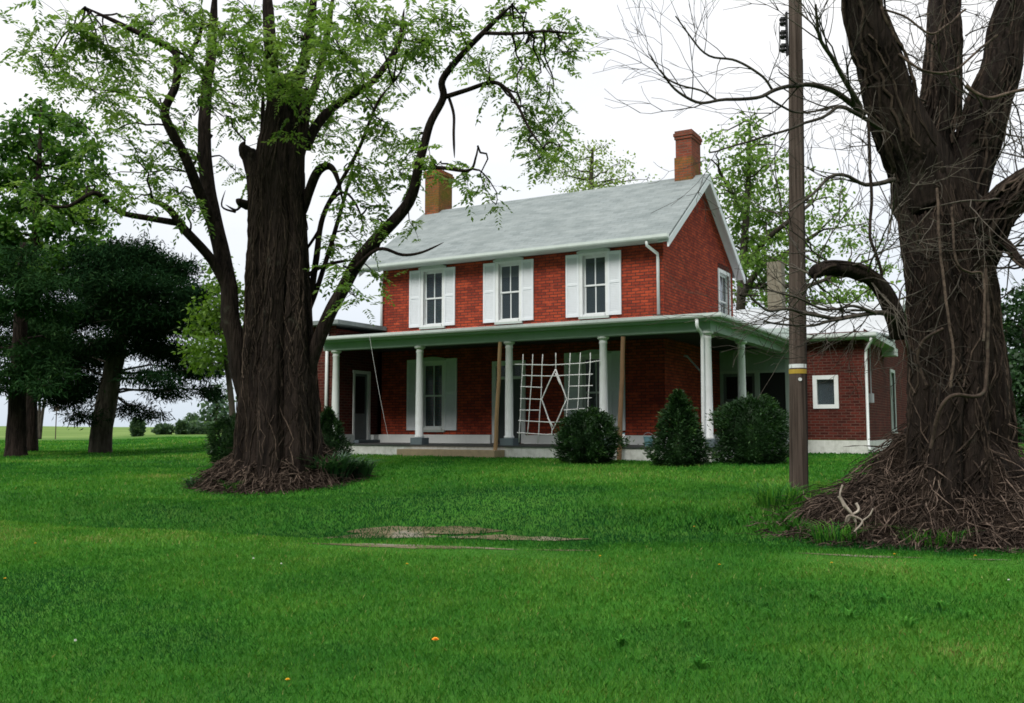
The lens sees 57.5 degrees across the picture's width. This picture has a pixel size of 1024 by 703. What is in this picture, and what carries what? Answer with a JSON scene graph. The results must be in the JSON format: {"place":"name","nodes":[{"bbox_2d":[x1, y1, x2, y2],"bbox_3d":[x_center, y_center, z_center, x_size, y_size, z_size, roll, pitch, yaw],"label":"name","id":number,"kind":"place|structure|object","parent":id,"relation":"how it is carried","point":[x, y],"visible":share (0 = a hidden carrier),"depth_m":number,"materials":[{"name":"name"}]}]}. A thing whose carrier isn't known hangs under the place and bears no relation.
{"place":"outdoors","nodes":[
{"label":"outdoors","id":0,"kind":"place"},
{"bbox_2d":[0,426,1023,702],"bbox_3d":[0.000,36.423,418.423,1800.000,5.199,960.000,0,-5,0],"label":"ground","id":1,"kind":"structure","parent":0,"point":[54,432],"depth_m":8.21,"materials":[{"name":"green plant"}]},
{"bbox_2d":[6,390,46,438],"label":"ornamental tree","id":2,"kind":"object","parent":1,"relation":"on","point":[40,417],"visible":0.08,"depth_m":61.76,"materials":[{"name":"brown plant"}]},
{"bbox_2d":[0,239,92,456],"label":"pine tree","id":3,"kind":"object","parent":1,"relation":"on","point":[25,322],"visible":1,"depth_m":29.73,"materials":[{"name":"green plant"}]},
{"bbox_2d":[54,406,58,438],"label":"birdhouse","id":4,"kind":"object","parent":1,"relation":"on","point":[56,410],"visible":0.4,"depth_m":69.75,"materials":[{"name":"grey wood"}]},
{"bbox_2d":[0,93,126,451],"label":"maple tree","id":5,"kind":"object","parent":1,"relation":"on","point":[43,140],"visible":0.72,"depth_m":35.95,"materials":[{"name":"green plant"}]},
{"bbox_2d":[26,230,227,452],"bbox_3d":[-13.689,-0.097,34.438,7.130,7.860,9.572,4,-6,-43],"label":"pine tree","id":6,"kind":"object","parent":1,"relation":"on","point":[131,299],"visible":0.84,"depth_m":32.73,"materials":[{"name":"green plant"}]},
{"bbox_2d":[128,418,147,436],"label":"field shrub","id":7,"kind":"object","parent":1,"relation":"on","point":[137,429],"visible":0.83,"depth_m":71.42,"materials":[{"name":"green plant"}]},
{"bbox_2d":[151,422,173,434],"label":"field shrub","id":8,"kind":"object","parent":1,"relation":"on","point":[165,428],"visible":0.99,"depth_m":75.23,"materials":[{"name":"green plant"}]},
{"bbox_2d":[174,416,191,434],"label":"field shrub","id":9,"kind":"object","parent":1,"relation":"on","point":[182,427],"visible":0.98,"depth_m":75.42,"materials":[{"name":"green plant"}]},
{"bbox_2d":[183,412,199,422],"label":"field shrub","id":10,"kind":"object","parent":1,"relation":"on","point":[191,416],"visible":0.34,"depth_m":109.43,"materials":[{"name":"green plant"}]},
{"bbox_2d":[184,476,205,486],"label":"leafy clump","id":11,"kind":"object","parent":1,"relation":"on","point":[191,483],"visible":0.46,"depth_m":17.46,"materials":[{"name":"green plant"}]},
{"bbox_2d":[189,420,212,433],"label":"field shrub","id":12,"kind":"object","parent":1,"relation":"on","point":[198,427],"visible":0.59,"depth_m":76.97,"materials":[{"name":"green plant"}]},
{"bbox_2d":[167,256,243,415],"bbox_3d":[-8.183,0.233,26.067,2.910,5.781,2.998,0,-5,0],"label":"sapling tree","id":13,"kind":"object","parent":1,"relation":"on","point":[219,355],"visible":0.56,"depth_m":25.90,"materials":[{"name":"green plant"}]},
{"bbox_2d":[192,381,236,422],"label":"tree","id":14,"kind":"object","parent":1,"relation":"on","point":[214,410],"visible":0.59,"depth_m":94.48,"materials":[{"name":"green plant"}]},
{"bbox_2d":[202,411,235,466],"bbox_3d":[-6.475,2.066,21.380,1.295,1.461,1.280,0,-5,0],"label":"evergreen shrub","id":15,"kind":"object","parent":1,"relation":"on","point":[224,427],"visible":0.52,"depth_m":21.12,"materials":[{"name":"green plant"}]},
{"bbox_2d":[217,479,244,490],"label":"leafy clump","id":16,"kind":"object","parent":1,"relation":"on","point":[226,486],"visible":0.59,"depth_m":16.82,"materials":[{"name":"green plant"}]},
{"bbox_2d":[180,434,378,495],"bbox_3d":[-4.505,1.935,17.905,3.969,1.504,3.502,0,-5,0],"label":"root heap","id":17,"kind":"object","parent":1,"relation":"on","point":[284,480],"visible":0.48,"depth_m":16.91,"materials":[{"name":"brown plant"}]},
{"bbox_2d":[0,0,609,492],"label":"old tree","id":18,"kind":"object","parent":1,"relation":"on","point":[276,342],"visible":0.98,"depth_m":17.52,"materials":[{"name":"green plant"}]},
{"bbox_2d":[281,451,374,479],"bbox_3d":[-3.503,2.181,17.567,2.257,0.640,2.332,2,-5,-20],"label":"leafy clump","id":19,"kind":"object","parent":1,"relation":"on","point":[334,465],"visible":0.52,"depth_m":17.24,"materials":[{"name":"green plant"}]},
{"bbox_2d":[320,405,354,457],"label":"evergreen shrub","id":20,"kind":"object","parent":1,"relation":"on","point":[331,425],"visible":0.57,"depth_m":23.27,"materials":[{"name":"green plant"}]},
{"bbox_2d":[347,456,383,478],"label":"leafy clump","id":21,"kind":"object","parent":1,"relation":"on","point":[365,469],"visible":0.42,"depth_m":17.82,"materials":[{"name":"green plant"}]},
{"bbox_2d":[493,342,501,449],"bbox_3d":[-0.372,1.239,24.005,0.236,2.984,0.108,2,-5,-18],"label":"prop pole","id":22,"kind":"object","parent":1,"relation":"on","point":[496,419],"visible":0.91,"depth_m":23.97,"materials":[{"name":"brown wood"}]},
{"bbox_2d":[549,404,633,463],"bbox_3d":[1.703,1.866,20.771,1.879,1.398,1.781,2,-5,-25],"label":"evergreen shrub","id":23,"kind":"object","parent":1,"relation":"on","point":[583,434],"visible":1,"depth_m":20.49,"materials":[{"name":"green plant"}]},
{"bbox_2d":[538,139,662,192],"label":"pale tree","id":24,"kind":"object","parent":1,"relation":"on","point":[589,179],"visible":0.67,"depth_m":62.73,"materials":[{"name":"green plant"}]},
{"bbox_2d":[313,129,907,461],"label":"brick house","id":25,"kind":"structure","parent":1,"relation":"on","point":[585,273],"depth_m":27.43,"materials":[{"name":"brick"}]},
{"bbox_2d":[352,370,379,442],"bbox_3d":[-4.528,1.686,28.588,0.460,2.196,1.040,-3,-5,29],"label":"side door","id":26,"kind":"structure","parent":25,"relation":"in","point":[361,379],"depth_m":28.73,"materials":[{"name":"white paint"}]},
{"bbox_2d":[369,335,388,439],"bbox_3d":[-3.679,0.989,25.843,0.584,2.957,0.008,0,-5,-5],"label":"guy line","id":27,"kind":"object","parent":25,"relation":"attached to","point":[378,388],"visible":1,"depth_m":25.84,"materials":[{"name":"white"}]},
{"bbox_2d":[418,265,445,329],"bbox_3d":[-2.398,-1.676,28.650,1.000,1.975,0.241,-3,-5,29],"label":"window","id":28,"kind":"structure","parent":25,"relation":"in","point":[434,271],"depth_m":28.73,"materials":[{"name":"white paint"}]},
{"bbox_2d":[423,357,445,431],"bbox_3d":[-2.406,1.303,28.393,1.040,2.275,0.211,-3,-5,29],"label":"window","id":29,"kind":"structure","parent":25,"relation":"in","point":[428,361],"depth_m":28.42,"materials":[{"name":"white paint"}]},
{"bbox_2d":[493,257,523,324],"bbox_3d":[-0.064,-1.783,27.340,1.000,1.975,0.241,-3,-5,29],"label":"window","id":30,"kind":"structure","parent":25,"relation":"in","point":[510,267],"depth_m":27.43,"materials":[{"name":"white paint"}]},
{"bbox_2d":[492,360,525,442],"bbox_3d":[-0.071,1.462,27.059,1.100,2.380,0.150,-3,-5,29],"label":"front door","id":31,"kind":"structure","parent":25,"relation":"in","point":[516,379],"depth_m":27.01,"materials":[{"name":"white paint"}]},
{"bbox_2d":[515,353,599,441],"bbox_3d":[1.110,1.149,23.325,2.384,2.246,0.050,-3,-5,29],"label":"rope trellis","id":32,"kind":"object","parent":25,"relation":"hanging from","point":[560,383],"visible":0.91,"depth_m":23.41,"materials":[{"name":"white wood"}]},
{"bbox_2d":[577,248,609,319],"bbox_3d":[2.298,-1.894,25.996,1.000,1.975,0.211,-3,-5,29],"label":"window","id":33,"kind":"structure","parent":25,"relation":"in","point":[598,252],"depth_m":26.06,"materials":[{"name":"white paint"}]},
{"bbox_2d":[576,349,610,414],"bbox_3d":[2.299,1.086,25.750,1.040,2.275,0.211,-3,-5,29],"label":"window","id":34,"kind":"structure","parent":25,"relation":"in","point":[585,355],"depth_m":25.89,"materials":[{"name":"white paint"}]},
{"bbox_2d":[643,433,652,445],"bbox_3d":[3.316,2.138,22.700,0.259,0.334,0.256,0,-5,0],"label":"bucket","id":35,"kind":"object","parent":25,"relation":"on","point":[647,438],"visible":0.73,"depth_m":22.60,"materials":[{"name":"grey plastic"}]},
{"bbox_2d":[718,268,730,315],"bbox_3d":[6.728,-1.596,29.773,0.200,1.960,1.290,-3,-5,29],"label":"window","id":36,"kind":"structure","parent":25,"relation":"in","point":[722,273],"depth_m":30.15,"materials":[{"name":"white paint"}]},
{"bbox_2d":[723,373,754,431],"bbox_3d":[7.000,1.727,28.701,0.990,2.100,0.040,-3,-5,29],"label":"screen door","id":37,"kind":"structure","parent":25,"relation":"in","point":[730,381],"depth_m":28.83,"materials":[{"name":"black"}]},
{"bbox_2d":[760,372,785,420],"bbox_3d":[7.899,1.403,28.237,0.780,1.530,0.010,-3,-5,29],"label":"screen window","id":38,"kind":"structure","parent":25,"relation":"in","point":[775,386],"depth_m":28.22,"materials":[{"name":"black"}]},
{"bbox_2d":[812,375,838,408],"bbox_3d":[9.389,1.211,27.790,0.950,1.400,0.630,-3,-5,29],"label":"small window","id":39,"kind":"structure","parent":25,"relation":"in","point":[822,398],"depth_m":27.69,"materials":[{"name":"white paint"}]},
{"bbox_2d":[890,369,897,432],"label":"window","id":40,"kind":"structure","parent":25,"relation":"in","point":[892,371],"depth_m":32.33,"materials":[{"name":"white glass"}]},
{"bbox_2d":[617,336,624,460],"bbox_3d":[2.607,1.122,22.330,0.249,2.975,0.118,1,-5,-17],"label":"prop pole","id":41,"kind":"object","parent":1,"relation":"on","point":[621,387],"visible":0.81,"depth_m":22.31,"materials":[{"name":"brown wood"}]},
{"bbox_2d":[614,634,629,646],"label":"lawn weed","id":42,"kind":"object","parent":1,"relation":"on","point":[620,640],"visible":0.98,"depth_m":6.65,"materials":[{"name":"green plant"}]},
{"bbox_2d":[638,387,717,466],"bbox_3d":[3.532,1.641,20.031,1.529,1.754,1.503,-4,-6,43],"label":"evergreen shrub","id":43,"kind":"object","parent":1,"relation":"on","point":[678,425],"visible":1,"depth_m":19.79,"materials":[{"name":"green plant"}]},
{"bbox_2d":[677,616,694,628],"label":"lawn weed","id":44,"kind":"object","parent":1,"relation":"on","point":[683,622],"visible":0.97,"depth_m":7.13,"materials":[{"name":"green plant"}]},
{"bbox_2d":[689,653,712,668],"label":"lawn weed","id":45,"kind":"object","parent":1,"relation":"on","point":[698,662],"visible":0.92,"depth_m":6.05,"materials":[{"name":"green plant"}]},
{"bbox_2d":[705,393,788,464],"bbox_3d":[5.188,1.710,20.541,2.098,1.685,2.376,-3,-5,30],"label":"evergreen shrub","id":46,"kind":"object","parent":1,"relation":"on","point":[753,437],"visible":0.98,"depth_m":20.16,"materials":[{"name":"green plant"}]},
{"bbox_2d":[762,607,780,618],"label":"lawn weed","id":47,"kind":"object","parent":1,"relation":"on","point":[769,612],"visible":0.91,"depth_m":7.34,"materials":[{"name":"green plant"}]},
{"bbox_2d":[746,480,827,508],"bbox_3d":[3.742,2.015,13.067,1.341,0.416,1.482,-4,-6,37],"label":"leafy clump","id":48,"kind":"object","parent":1,"relation":"on","point":[770,493],"visible":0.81,"depth_m":13.08,"materials":[{"name":"green plant"}]},
{"bbox_2d":[554,0,1023,516],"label":"vine hung tree","id":49,"kind":"object","parent":1,"relation":"on","point":[956,219],"visible":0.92,"depth_m":11.84,"materials":[{"name":"brown plant"}]},
{"bbox_2d":[778,0,808,491],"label":"utility pole","id":50,"kind":"object","parent":1,"relation":"on","point":[798,436],"visible":0.85,"depth_m":14.57,"materials":[{"name":"brown wood"}]},
{"bbox_2d":[699,107,904,309],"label":"tulip tree","id":51,"kind":"object","parent":1,"relation":"on","point":[747,221],"visible":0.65,"depth_m":48.31,"materials":[{"name":"green plant"}]},
{"bbox_2d":[803,589,823,598],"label":"lawn weed","id":52,"kind":"object","parent":1,"relation":"on","point":[812,594],"visible":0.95,"depth_m":8.05,"materials":[{"name":"green plant"}]},
{"bbox_2d":[798,518,869,545],"bbox_3d":[3.895,2.179,11.270,1.130,0.290,1.032,-1,-5,16],"label":"leafy clump","id":53,"kind":"object","parent":1,"relation":"on","point":[820,535],"visible":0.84,"depth_m":11.15,"materials":[{"name":"green plant"}]},
{"bbox_2d":[841,608,857,619],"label":"lawn weed","id":54,"kind":"object","parent":1,"relation":"on","point":[850,614],"visible":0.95,"depth_m":7.36,"materials":[{"name":"green plant"}]},
{"bbox_2d":[735,410,1023,554],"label":"brush heap","id":55,"kind":"object","parent":1,"relation":"on","point":[996,520],"visible":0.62,"depth_m":11.29,"materials":[{"name":"brown plant"}]},
{"bbox_2d":[837,485,873,531],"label":"fallen branch","id":56,"kind":"object","parent":55,"relation":"on","point":[850,515],"visible":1,"depth_m":10.70,"materials":[{"name":"brown wood"}]},
{"bbox_2d":[878,592,890,603],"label":"lawn weed","id":57,"kind":"object","parent":1,"relation":"on","point":[884,597],"visible":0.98,"depth_m":7.92,"materials":[{"name":"green plant"}]},
{"bbox_2d":[886,615,921,628],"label":"lawn weed","id":58,"kind":"object","parent":1,"relation":"on","point":[906,621],"visible":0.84,"depth_m":7.07,"materials":[{"name":"green plant"}]},
{"bbox_2d":[882,524,975,550],"bbox_3d":[4.905,2.166,10.878,1.309,0.293,1.155,0,-5,0],"label":"leafy clump","id":59,"kind":"object","parent":1,"relation":"on","point":[940,543],"visible":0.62,"depth_m":10.73,"materials":[{"name":"green plant"}]},
{"bbox_2d":[932,599,951,610],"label":"lawn weed","id":60,"kind":"object","parent":1,"relation":"on","point":[940,603],"visible":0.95,"depth_m":7.65,"materials":[{"name":"green plant"}]},
{"bbox_2d":[959,608,971,619],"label":"lawn weed","id":61,"kind":"object","parent":1,"relation":"on","point":[966,614],"visible":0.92,"depth_m":7.34,"materials":[{"name":"green plant"}]},
{"bbox_2d":[1001,278,1023,442],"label":"hedgerow tree","id":62,"kind":"object","parent":1,"relation":"on","point":[1014,334],"visible":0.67,"depth_m":42.83,"materials":[{"name":"green plant"}]},
{"bbox_2d":[0,0,1023,426],"label":"sky","id":63,"kind":"structure","parent":0,"point":[743,33],"materials":[{"name":"white"}]},
{"bbox_2d":[312,526,1002,559],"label":"gravel drive","id":64,"kind":"structure","parent":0,"point":[412,532],"depth_m":12.21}
]}

